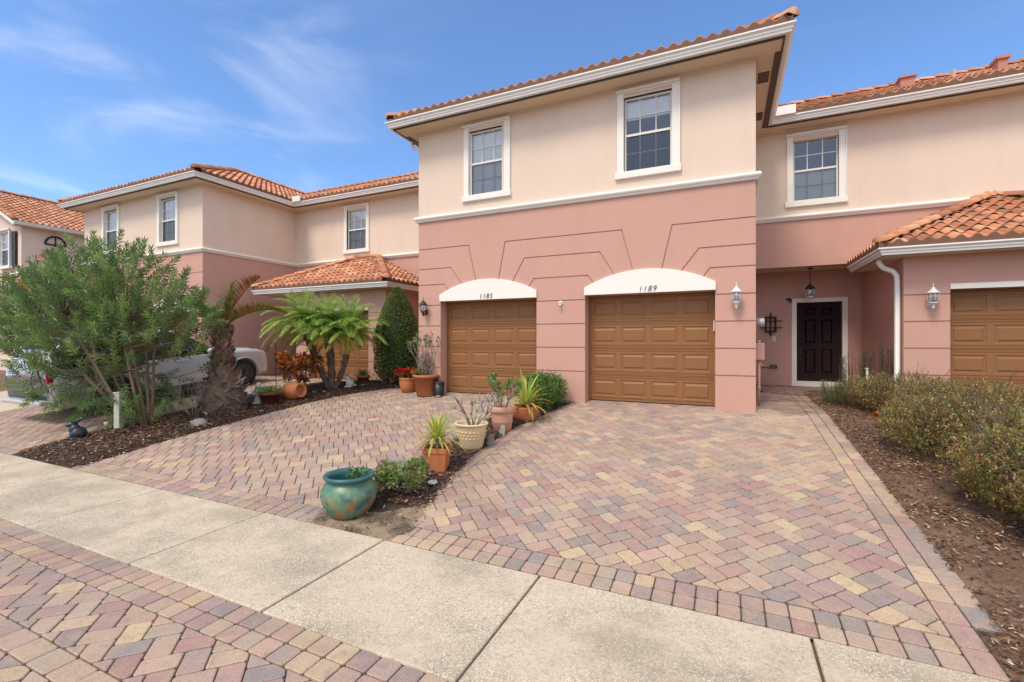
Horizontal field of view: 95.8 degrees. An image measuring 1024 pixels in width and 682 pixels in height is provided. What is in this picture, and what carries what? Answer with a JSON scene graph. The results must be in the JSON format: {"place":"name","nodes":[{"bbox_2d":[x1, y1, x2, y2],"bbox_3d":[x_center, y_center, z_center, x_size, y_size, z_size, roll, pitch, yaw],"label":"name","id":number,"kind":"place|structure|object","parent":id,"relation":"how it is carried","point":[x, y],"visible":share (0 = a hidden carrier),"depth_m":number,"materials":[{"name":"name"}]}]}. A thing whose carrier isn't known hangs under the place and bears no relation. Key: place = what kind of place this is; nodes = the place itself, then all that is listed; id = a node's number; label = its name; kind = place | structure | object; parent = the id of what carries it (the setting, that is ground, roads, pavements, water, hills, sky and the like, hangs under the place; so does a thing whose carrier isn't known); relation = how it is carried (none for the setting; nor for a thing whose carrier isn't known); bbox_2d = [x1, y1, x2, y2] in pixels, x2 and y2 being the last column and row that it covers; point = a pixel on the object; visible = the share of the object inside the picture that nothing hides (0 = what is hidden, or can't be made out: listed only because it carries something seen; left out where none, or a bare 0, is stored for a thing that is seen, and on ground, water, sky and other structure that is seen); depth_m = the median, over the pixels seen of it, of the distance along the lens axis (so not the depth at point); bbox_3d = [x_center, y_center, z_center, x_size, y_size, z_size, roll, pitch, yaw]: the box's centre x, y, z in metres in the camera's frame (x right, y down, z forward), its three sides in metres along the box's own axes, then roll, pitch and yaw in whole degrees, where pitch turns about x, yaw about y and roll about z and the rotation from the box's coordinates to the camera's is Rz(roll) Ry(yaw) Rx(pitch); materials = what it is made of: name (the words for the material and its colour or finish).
{"place":"outdoors","nodes":[
{"label":"outdoors","id":0,"kind":"place"},
{"bbox_2d":[0,518,447,681],"bbox_3d":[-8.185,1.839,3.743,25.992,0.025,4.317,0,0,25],"label":"street","id":1,"kind":"structure","parent":0,"point":[30,589],"depth_m":2.89,"materials":[{"name":"brick"}]},
{"bbox_2d":[0,375,518,521],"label":"driveway","id":2,"kind":"structure","parent":0,"point":[188,464],"depth_m":7.39,"materials":[{"name":"beige brick"}]},
{"bbox_2d":[1,329,267,411],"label":"parked car","id":3,"kind":"object","parent":2,"relation":"on","point":[252,363],"visible":0.43,"depth_m":10.99,"materials":[{"name":"silver metal"}]},
{"bbox_2d":[13,372,427,511],"bbox_3d":[-5.271,1.505,11.130,12.290,0.687,9.020,0,0,25],"label":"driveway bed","id":4,"kind":"object","parent":2,"relation":"attached to","point":[279,375],"visible":0.14,"depth_m":7.38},
{"bbox_2d":[393,367,416,391],"bbox_3d":[-2.566,0.933,11.204,0.626,0.595,0.630,0,0,25],"label":"terracotta pot","id":5,"kind":"object","parent":2,"relation":"on","point":[407,383],"visible":0.91,"depth_m":11.04,"materials":[{"name":"ceramic"}]},
{"bbox_2d":[406,331,441,395],"bbox_3d":[-1.925,0.508,10.594,0.970,1.496,1.010,0,0,-16],"label":"potted plant","id":6,"kind":"object","parent":2,"relation":"on","point":[424,385],"visible":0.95,"depth_m":10.50,"materials":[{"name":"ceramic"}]},
{"bbox_2d":[433,381,444,396],"bbox_3d":[-1.670,1.087,10.518,0.266,0.338,0.293,0,0,25],"label":"pedal bin","id":7,"kind":"object","parent":2,"relation":"on","point":[438,388],"visible":1,"depth_m":10.43,"materials":[{"name":"grey metal"}]},
{"bbox_2d":[0,370,822,681],"bbox_3d":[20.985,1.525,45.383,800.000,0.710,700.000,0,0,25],"label":"ground","id":8,"kind":"structure","parent":0,"point":[2,376],"depth_m":15.14,"materials":[{"name":"grey concrete"}]},
{"bbox_2d":[0,391,30,411],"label":"concrete apron","id":9,"kind":"object","parent":8,"relation":"on","point":[4,406],"depth_m":11.72,"materials":[{"name":"beige concrete"}]},
{"bbox_2d":[0,255,116,338],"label":"tree","id":10,"kind":"object","parent":9,"relation":"on","point":[11,275],"visible":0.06,"depth_m":12.69,"materials":[{"name":"green plant"}]},
{"bbox_2d":[0,190,83,369],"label":"townhouse","id":11,"kind":"structure","parent":8,"relation":"on","point":[30,226],"depth_m":20.27,"materials":[{"name":"beige paint"}]},
{"bbox_2d":[0,228,12,269],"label":"window","id":12,"kind":"structure","parent":11,"relation":"in","point":[8,231],"depth_m":19.90,"materials":[{"name":"beige paint"}]},
{"bbox_2d":[14,381,399,466],"bbox_3d":[-4.929,1.479,10.261,4.320,0.741,7.830,0,0,25],"label":"mulch bed","id":13,"kind":"object","parent":8,"relation":"on","point":[173,436],"visible":0.42,"depth_m":8.23,"materials":[{"name":"soil"}]},
{"bbox_2d":[65,417,90,440],"bbox_3d":[-7.503,1.518,7.994,0.240,0.389,0.310,0,0,25],"label":"rabbit statue","id":14,"kind":"object","parent":13,"relation":"on","point":[75,430],"visible":0.95,"depth_m":7.95,"materials":[{"name":"stone"}]},
{"bbox_2d":[0,228,227,428],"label":"oleander bush","id":15,"kind":"object","parent":13,"relation":"on","point":[100,307],"visible":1,"depth_m":8.63,"materials":[{"name":"green plant"}]},
{"bbox_2d":[113,392,123,428],"bbox_3d":[-7.277,1.342,8.565,0.130,0.795,0.130,0,0,5],"label":"wooden post","id":16,"kind":"object","parent":13,"relation":"on","point":[117,417],"visible":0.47,"depth_m":8.51,"materials":[{"name":"white paint"}]},
{"bbox_2d":[170,375,213,415],"bbox_3d":[-6.460,1.136,9.350,0.875,0.888,0.637,0,0,12],"label":"dry shrub","id":17,"kind":"object","parent":13,"relation":"on","point":[188,412],"visible":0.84,"depth_m":9.35,"materials":[{"name":"grey plant"}]},
{"bbox_2d":[188,418,209,426],"bbox_3d":[-5.897,1.556,8.704,0.430,0.226,0.290,0,0,25],"label":"turtle statue","id":18,"kind":"object","parent":13,"relation":"on","point":[196,422],"visible":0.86,"depth_m":8.60,"materials":[{"name":"grey stone"}]},
{"bbox_2d":[174,274,289,414],"bbox_3d":[-6.013,0.087,9.542,2.481,2.982,1.451,0,0,18],"label":"palm tree","id":19,"kind":"object","parent":13,"relation":"on","point":[224,393],"visible":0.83,"depth_m":9.58,"materials":[{"name":"brown plant"}]},
{"bbox_2d":[251,382,265,404],"bbox_3d":[-5.629,1.160,10.260,0.329,0.493,0.240,0,0,25],"label":"garden statue","id":20,"kind":"object","parent":13,"relation":"on","point":[257,400],"visible":0.67,"depth_m":10.19,"materials":[{"name":"white stone"}]},
{"bbox_2d":[254,385,285,405],"bbox_3d":[-5.323,1.188,10.149,0.638,0.439,0.636,0,0,25],"label":"dark red pot","id":21,"kind":"object","parent":13,"relation":"on","point":[269,396],"visible":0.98,"depth_m":10.02,"materials":[{"name":"ceramic"}]},
{"bbox_2d":[265,342,275,390],"bbox_3d":[-5.436,0.725,10.402,0.376,1.418,0.014,0,0,25],"label":"shepherd hook","id":22,"kind":"object","parent":13,"relation":"on","point":[275,361],"visible":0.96,"depth_m":10.32,"materials":[{"name":"black metal"}]},
{"bbox_2d":[280,382,306,399],"bbox_3d":[-5.034,1.147,10.613,0.574,0.420,0.408,0,0,25],"label":"terracotta urn","id":23,"kind":"object","parent":13,"relation":"on","point":[294,390],"visible":0.94,"depth_m":10.47,"materials":[{"name":"orange ceramic"}]},
{"bbox_2d":[272,350,325,384],"bbox_3d":[-5.226,0.780,11.243,1.413,1.150,1.167,0,0,43],"label":"croton bush","id":24,"kind":"object","parent":13,"relation":"on","point":[297,364],"visible":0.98,"depth_m":10.97,"materials":[{"name":"red plant"}]},
{"bbox_2d":[258,289,388,389],"bbox_3d":[-4.636,0.026,11.678,3.183,2.676,2.088,0,0,2],"label":"date palm","id":25,"kind":"object","parent":13,"relation":"on","point":[329,327],"visible":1,"depth_m":11.49,"materials":[{"name":"green plant"}]},
{"bbox_2d":[344,374,355,387],"bbox_3d":[-4.130,1.016,11.811,0.229,0.371,0.295,0,0,25],"label":"garden statue","id":26,"kind":"object","parent":13,"relation":"on","point":[350,383],"visible":0.96,"depth_m":11.75,"materials":[{"name":"white stone"}]},
{"bbox_2d":[356,367,369,382],"bbox_3d":[-4.064,0.953,12.619,0.436,0.495,0.368,0,0,25],"label":"terracotta pot","id":27,"kind":"object","parent":13,"relation":"on","point":[363,376],"visible":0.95,"depth_m":12.51,"materials":[{"name":"ceramic"}]},
{"bbox_2d":[371,371,402,385],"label":"plant","id":28,"kind":"object","parent":13,"relation":"on","point":[388,379],"visible":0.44,"depth_m":12.11,"materials":[{"name":"green plant"}]},
{"bbox_2d":[372,286,418,383],"bbox_3d":[-3.065,-0.110,12.366,1.307,2.712,1.259,0,0,25],"label":"conical shrub","id":29,"kind":"object","parent":13,"relation":"on","point":[397,333],"visible":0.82,"depth_m":12.04,"materials":[{"name":"green plant"}]},
{"bbox_2d":[57,163,418,380],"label":"townhouse","id":30,"kind":"structure","parent":8,"relation":"on","point":[214,226],"depth_m":15.47,"materials":[{"name":"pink paint"}]},
{"bbox_2d":[100,204,119,253],"bbox_3d":[-14.359,-3.968,16.599,1.210,1.695,0.210,0,0,25],"label":"window","id":31,"kind":"structure","parent":30,"relation":"in","point":[110,220],"depth_m":16.73,"materials":[{"name":"beige paint"}]},
{"bbox_2d":[155,191,178,246],"bbox_3d":[-11.246,-3.968,15.160,1.210,1.695,0.210,0,0,25],"label":"window","id":32,"kind":"structure","parent":30,"relation":"in","point":[167,209],"depth_m":15.26,"materials":[{"name":"beige paint"}]},
{"bbox_2d":[157,313,189,337],"bbox_3d":[-11.159,0.130,15.406,2.484,2.160,0.080,0,0,25],"label":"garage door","id":33,"kind":"structure","parent":30,"relation":"in","point":[184,313],"depth_m":15.33,"materials":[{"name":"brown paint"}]},
{"bbox_2d":[315,311,368,379],"bbox_3d":[-5.221,0.125,14.346,2.480,2.150,0.080,0,0,25],"label":"garage door","id":34,"kind":"structure","parent":30,"relation":"in","point":[357,360],"depth_m":14.18,"materials":[{"name":"brown paint"}]},
{"bbox_2d":[342,203,369,253],"bbox_3d":[-5.445,-3.930,16.268,1.210,1.680,0.210,0,0,25],"label":"window","id":35,"kind":"structure","parent":30,"relation":"in","point":[357,228],"depth_m":16.35,"materials":[{"name":"beige paint"}]},
{"bbox_2d":[308,504,434,543],"bbox_3d":[-1.416,1.795,4.836,1.350,0.110,0.990,0,0,25],"label":"sand patch","id":36,"kind":"object","parent":8,"relation":"on","point":[376,528],"visible":0.55,"depth_m":4.59,"materials":[{"name":"beige sand"}]},
{"bbox_2d":[320,465,377,519],"bbox_3d":[-1.700,1.551,4.830,0.570,0.507,0.570,0,0,25],"label":"glazed pot","id":37,"kind":"object","parent":36,"relation":"on","point":[347,493],"visible":1,"depth_m":4.64,"materials":[{"name":"ceramic"}]},
{"bbox_2d":[307,400,572,538],"bbox_3d":[-0.447,1.528,7.159,1.260,0.596,5.400,0,0,25],"label":"mulch bed","id":38,"kind":"object","parent":8,"relation":"on","point":[389,504],"visible":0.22,"depth_m":5.38,"materials":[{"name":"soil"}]},
{"bbox_2d":[372,455,430,492],"bbox_3d":[-1.246,1.527,5.258,0.755,0.435,0.738,0,0,-30],"label":"ground shrub","id":39,"kind":"object","parent":38,"relation":"on","point":[386,472],"visible":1,"depth_m":5.13,"materials":[{"name":"green plant"}]},
{"bbox_2d":[428,480,436,485],"bbox_3d":[-0.931,1.665,5.421,0.114,0.050,0.114,0,0,25],"label":"valve ring","id":40,"kind":"object","parent":38,"relation":"on","point":[431,482],"visible":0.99,"depth_m":5.39,"materials":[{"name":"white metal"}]},
{"bbox_2d":[410,408,465,472],"bbox_3d":[-0.975,1.250,5.934,0.769,0.824,0.737,0,0,-20],"label":"square planter","id":41,"kind":"object","parent":38,"relation":"on","point":[436,452],"visible":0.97,"depth_m":5.83,"materials":[{"name":"ceramic"}]},
{"bbox_2d":[449,384,501,449],"bbox_3d":[-0.566,1.100,6.708,0.667,0.936,0.598,0,0,-24],"label":"ornate planter","id":42,"kind":"object","parent":38,"relation":"on","point":[471,434],"visible":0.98,"depth_m":6.61,"materials":[{"name":"ceramic"}]},
{"bbox_2d":[487,434,493,445],"bbox_3d":[-0.307,1.467,6.875,0.125,0.160,0.084,0,0,34],"label":"slate plate","id":43,"kind":"object","parent":38,"relation":"on","point":[490,441],"visible":1,"depth_m":6.87,"materials":[{"name":"grey stone"}]},
{"bbox_2d":[499,424,504,435],"bbox_3d":[-0.143,1.415,7.350,0.125,0.160,0.084,0,0,34],"label":"slate plate","id":44,"kind":"object","parent":38,"relation":"on","point":[502,430],"visible":1,"depth_m":7.35,"materials":[{"name":"grey stone"}]},
{"bbox_2d":[486,372,522,431],"bbox_3d":[-0.167,0.978,7.508,0.707,0.983,0.635,0,0,25],"label":"terracotta pot","id":45,"kind":"object","parent":38,"relation":"on","point":[501,413],"visible":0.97,"depth_m":7.46,"materials":[{"name":"ceramic"}]},
{"bbox_2d":[503,369,553,421],"bbox_3d":[0.250,1.017,8.194,1.122,1.084,1.094,0,0,-32],"label":"terracotta bowl","id":46,"kind":"object","parent":38,"relation":"on","point":[526,410],"visible":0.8,"depth_m":8.04,"materials":[{"name":"ceramic"}]},
{"bbox_2d":[517,367,567,408],"bbox_3d":[0.612,0.940,9.002,0.920,0.857,1.159,0,0,25],"label":"box hedge","id":47,"kind":"object","parent":38,"relation":"on","point":[547,379],"visible":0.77,"depth_m":8.79,"materials":[{"name":"green plant"}]},
{"bbox_2d":[385,6,1023,412],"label":"townhouse","id":48,"kind":"structure","parent":8,"relation":"on","point":[639,216],"depth_m":9.33,"materials":[{"name":"pink paint"}]},
{"bbox_2d":[419,300,427,315],"bbox_3d":[-2.048,-0.789,10.748,0.190,0.466,0.246,0,0,25],"label":"wall lantern","id":49,"kind":"object","parent":48,"relation":"attached to","point":[422,303],"depth_m":10.70,"materials":[{"name":"black metal"}]},
{"bbox_2d":[462,116,510,202],"bbox_3d":[-0.549,-3.968,10.214,1.210,1.695,0.210,0,0,25],"label":"window","id":50,"kind":"structure","parent":48,"relation":"in","point":[482,148],"depth_m":10.28,"materials":[{"name":"beige paint"}]},
{"bbox_2d":[447,299,536,394],"bbox_3d":[-0.447,0.130,10.453,2.485,2.160,0.080,0,0,25],"label":"garage door","id":51,"kind":"structure","parent":48,"relation":"in","point":[484,338],"depth_m":10.48,"materials":[{"name":"brown paint"}]},
{"bbox_2d":[615,77,680,179],"bbox_3d":[2.573,-3.968,8.770,1.210,1.695,0.210,0,0,25],"label":"window","id":52,"kind":"structure","parent":48,"relation":"in","point":[655,104],"depth_m":8.76,"materials":[{"name":"beige paint"}]},
{"bbox_2d":[588,291,714,406],"bbox_3d":[2.665,0.130,9.014,2.484,2.160,0.080,0,0,25],"label":"garage door","id":53,"kind":"structure","parent":48,"relation":"in","point":[657,348],"depth_m":8.97,"materials":[{"name":"brown paint"}]},
{"bbox_2d":[730,282,742,309],"bbox_3d":[3.881,-0.780,7.999,0.200,0.490,0.259,0,0,25],"label":"wall lantern","id":54,"kind":"object","parent":48,"relation":"attached to","point":[736,290],"depth_m":7.94,"materials":[{"name":"white metal"}]},
{"bbox_2d":[756,318,764,326],"bbox_3d":[4.763,-0.340,8.936,0.204,0.340,0.260,0,0,25],"label":"electric meter","id":55,"kind":"object","parent":48,"relation":"attached to","point":[760,322],"visible":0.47,"depth_m":8.85,"materials":[{"name":"grey paint"}]},
{"bbox_2d":[756,340,774,405],"bbox_3d":[4.674,0.610,8.569,0.352,1.240,0.240,0,0,25],"label":"gas meter","id":56,"kind":"object","parent":48,"relation":"attached to","point":[760,350],"visible":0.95,"depth_m":8.52,"materials":[{"name":"pink paint"}]},
{"bbox_2d":[760,313,781,335],"bbox_3d":[6.584,-0.427,11.772,0.500,0.590,0.084,0,0,25],"label":"wall grille","id":57,"kind":"object","parent":48,"relation":"attached to","point":[775,327],"depth_m":11.74,"materials":[{"name":"metal"}]},
{"bbox_2d":[805,268,814,298],"bbox_3d":[7.096,-1.375,11.008,0.220,0.730,0.220,0,0,25],"label":"pendant lantern","id":58,"kind":"object","parent":48,"relation":"hanging from","point":[809,286],"visible":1,"depth_m":10.96,"materials":[{"name":"metal"}]},
{"bbox_2d":[785,125,847,207],"bbox_3d":[6.917,-3.930,10.551,1.210,1.680,0.210,0,0,25],"label":"window","id":59,"kind":"structure","parent":48,"relation":"in","point":[815,186],"depth_m":10.56,"materials":[{"name":"beige paint"}]},
{"bbox_2d":[797,301,841,381],"bbox_3d":[7.573,0.020,11.421,0.949,1.960,0.150,0,0,25],"label":"front door","id":60,"kind":"structure","parent":48,"relation":"in","point":[819,324],"depth_m":11.43,"materials":[{"name":"paint"}]},
{"bbox_2d":[926,283,940,309],"bbox_3d":[7.395,-0.780,8.129,0.196,0.480,0.254,0,0,25],"label":"wall lantern","id":61,"kind":"object","parent":48,"relation":"attached to","point":[931,291],"depth_m":8.09,"materials":[{"name":"white metal"}]},
{"bbox_2d":[950,288,1023,403],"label":"garage door","id":62,"kind":"structure","parent":48,"relation":"in","point":[987,325],"depth_m":8.08,"materials":[{"name":"brown paint"}]},
{"bbox_2d":[802,390,1023,681],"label":"mulch","id":63,"kind":"object","parent":8,"relation":"on","point":[1009,661],"visible":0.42,"depth_m":4.14,"materials":[{"name":"brown wood"}]},
{"bbox_2d":[818,379,866,405],"bbox_3d":[6.127,0.948,8.555,0.865,0.508,1.248,0,0,25],"label":"rosemary bush","id":64,"kind":"object","parent":63,"relation":"on","point":[827,396],"visible":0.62,"depth_m":8.54,"materials":[{"name":"green plant"}]},
{"bbox_2d":[839,353,853,386],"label":"feathery shrub","id":65,"kind":"object","parent":63,"relation":"on","point":[845,376],"visible":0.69,"depth_m":10.01,"materials":[{"name":"green plant"}]},
{"bbox_2d":[853,344,875,385],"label":"feathery shrub","id":66,"kind":"object","parent":63,"relation":"on","point":[863,371],"visible":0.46,"depth_m":9.32,"materials":[{"name":"green plant"}]},
{"bbox_2d":[820,374,910,410],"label":"dry grass","id":67,"kind":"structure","parent":63,"relation":"on","point":[860,406],"depth_m":7.87,"materials":[{"name":"plant"}]},
{"bbox_2d":[872,411,879,427],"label":"red flower","id":68,"kind":"object","parent":63,"relation":"on","point":[875,414],"visible":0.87,"depth_m":6.73,"materials":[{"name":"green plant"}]},
{"bbox_2d":[878,339,893,401],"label":"feathery shrub","id":69,"kind":"object","parent":63,"relation":"on","point":[886,364],"visible":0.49,"depth_m":8.75,"materials":[{"name":"green plant"}]},
{"bbox_2d":[840,362,967,412],"bbox_3d":[6.417,0.782,7.571,1.650,0.919,1.514,0,0,25],"label":"hedge bush","id":70,"kind":"object","parent":63,"relation":"on","point":[869,386],"visible":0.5,"depth_m":7.56,"materials":[{"name":"green plant"}]},
{"bbox_2d":[875,384,1023,457],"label":"hedge bush","id":71,"kind":"object","parent":63,"relation":"on","point":[929,421],"visible":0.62,"depth_m":5.59,"materials":[{"name":"green plant"}]},
{"bbox_2d":[884,367,1023,433],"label":"hedge bush","id":72,"kind":"object","parent":63,"relation":"on","point":[931,389],"visible":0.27,"depth_m":6.24,"materials":[{"name":"green plant"}]},
{"bbox_2d":[933,399,1023,519],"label":"hedge bush","id":73,"kind":"object","parent":63,"relation":"on","point":[994,455],"visible":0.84,"depth_m":4.18,"materials":[{"name":"green plant"}]},
{"bbox_2d":[939,396,1023,481],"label":"hedge bush","id":74,"kind":"object","parent":63,"relation":"on","point":[1014,414],"visible":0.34,"depth_m":4.89,"materials":[{"name":"green plant"}]},
{"bbox_2d":[1002,466,1023,517],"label":"hedge bush","id":75,"kind":"object","parent":63,"relation":"on","point":[1018,492],"visible":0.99,"depth_m":3.67,"materials":[{"name":"green plant"}]},
{"bbox_2d":[0,453,1003,681],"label":"sidewalk","id":76,"kind":"structure","parent":0,"point":[449,618],"depth_m":3.25,"materials":[{"name":"concrete"}]},
{"bbox_2d":[0,0,1023,203],"label":"sky","id":77,"kind":"structure","parent":0,"point":[95,95],"materials":[{"name":"blue"}]},
{"bbox_2d":[391,384,1013,681],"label":"driveway","id":78,"kind":"structure","parent":0,"point":[774,461],"depth_m":4.33,"materials":[{"name":"beige brick"}]}
]}

